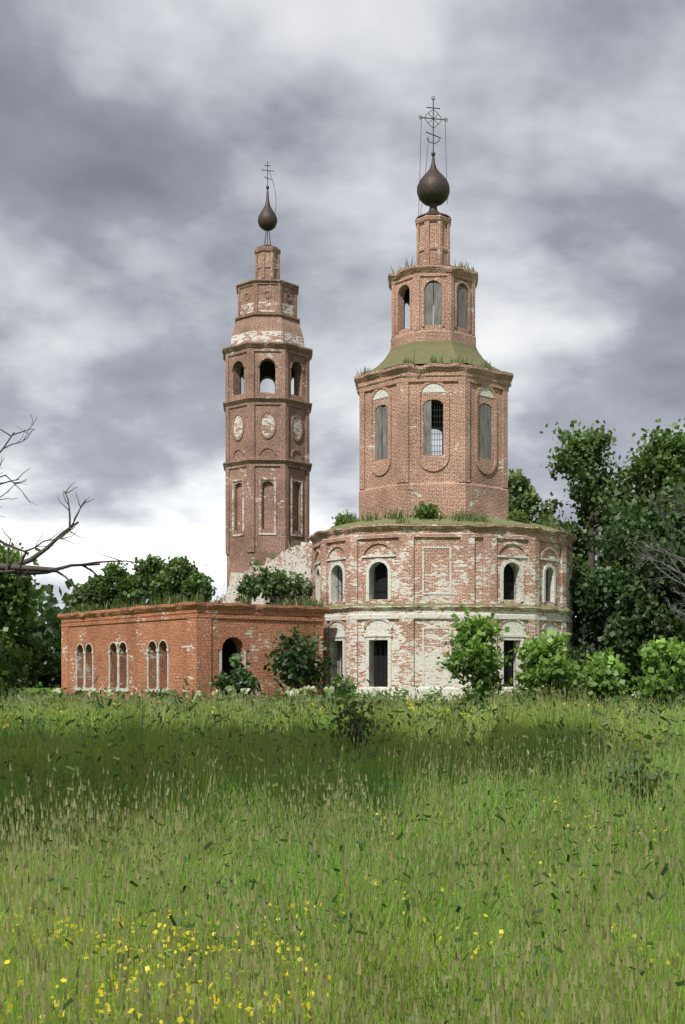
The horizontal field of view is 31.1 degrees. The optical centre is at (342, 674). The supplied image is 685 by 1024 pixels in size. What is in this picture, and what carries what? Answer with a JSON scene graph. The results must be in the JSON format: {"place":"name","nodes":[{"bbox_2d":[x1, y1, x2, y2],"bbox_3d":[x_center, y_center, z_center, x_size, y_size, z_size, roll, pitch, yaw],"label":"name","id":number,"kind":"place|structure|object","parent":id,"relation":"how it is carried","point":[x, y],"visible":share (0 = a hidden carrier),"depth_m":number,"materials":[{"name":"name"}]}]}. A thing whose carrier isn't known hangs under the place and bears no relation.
{"place":"outdoors","nodes":[
{"label":"outdoors","id":0,"kind":"place"},
{"bbox_2d":[64,257,569,612],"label":"ledge grass","id":1,"kind":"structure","parent":0,"point":[352,518],"depth_m":73.77,"materials":[{"name":"green plant"}]},
{"bbox_2d":[19,682,650,701],"bbox_3d":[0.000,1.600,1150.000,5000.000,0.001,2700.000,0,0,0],"label":"ground","id":2,"kind":"structure","parent":0,"point":[57,695],"depth_m":126.69,"materials":[{"name":"green plant"}]},
{"bbox_2d":[57,601,329,700],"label":"brick building","id":3,"kind":"structure","parent":2,"relation":"on","point":[175,645],"depth_m":71.60,"materials":[{"name":"brick"}]},
{"bbox_2d":[211,542,311,604],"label":"ruined wall","id":4,"kind":"structure","parent":2,"relation":"on","point":[297,559],"depth_m":82.84,"materials":[{"name":"brick"}]},
{"bbox_2d":[222,246,312,587],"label":"bell tower","id":5,"kind":"structure","parent":2,"relation":"on","point":[267,465],"depth_m":90.75,"materials":[{"name":"brick"}]},
{"bbox_2d":[257,96,451,248],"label":"onion domes","id":6,"kind":"structure","parent":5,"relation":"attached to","point":[433,189],"depth_m":79.11,"materials":[{"name":"metal"}]},
{"bbox_2d":[12,578,650,687],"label":"trees","id":7,"kind":"object","parent":2,"relation":"on","point":[51,628],"visible":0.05,"depth_m":153.12,"materials":[{"name":"green plant"}]},
{"bbox_2d":[0,675,684,1023],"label":"meadow grass","id":8,"kind":"structure","parent":2,"relation":"on","point":[168,858],"depth_m":6.40,"materials":[{"name":"green plant"}]},
{"bbox_2d":[0,415,684,815],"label":"foliage","id":9,"kind":"object","parent":2,"relation":"on","point":[612,581],"visible":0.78,"depth_m":75.54,"materials":[{"name":"green plant"}]},
{"bbox_2d":[0,415,684,821],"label":"trees and bushes","id":10,"kind":"object","parent":2,"relation":"on","point":[22,567],"visible":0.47,"depth_m":23.05,"materials":[{"name":"brown wood"}]},
{"bbox_2d":[307,214,576,700],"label":"church","id":11,"kind":"structure","parent":2,"relation":"on","point":[386,589],"depth_m":74.63,"materials":[{"name":"brick"}]},
{"bbox_2d":[0,0,684,623],"label":"sky","id":12,"kind":"structure","parent":0,"point":[138,137],"materials":[{"name":"grey"}]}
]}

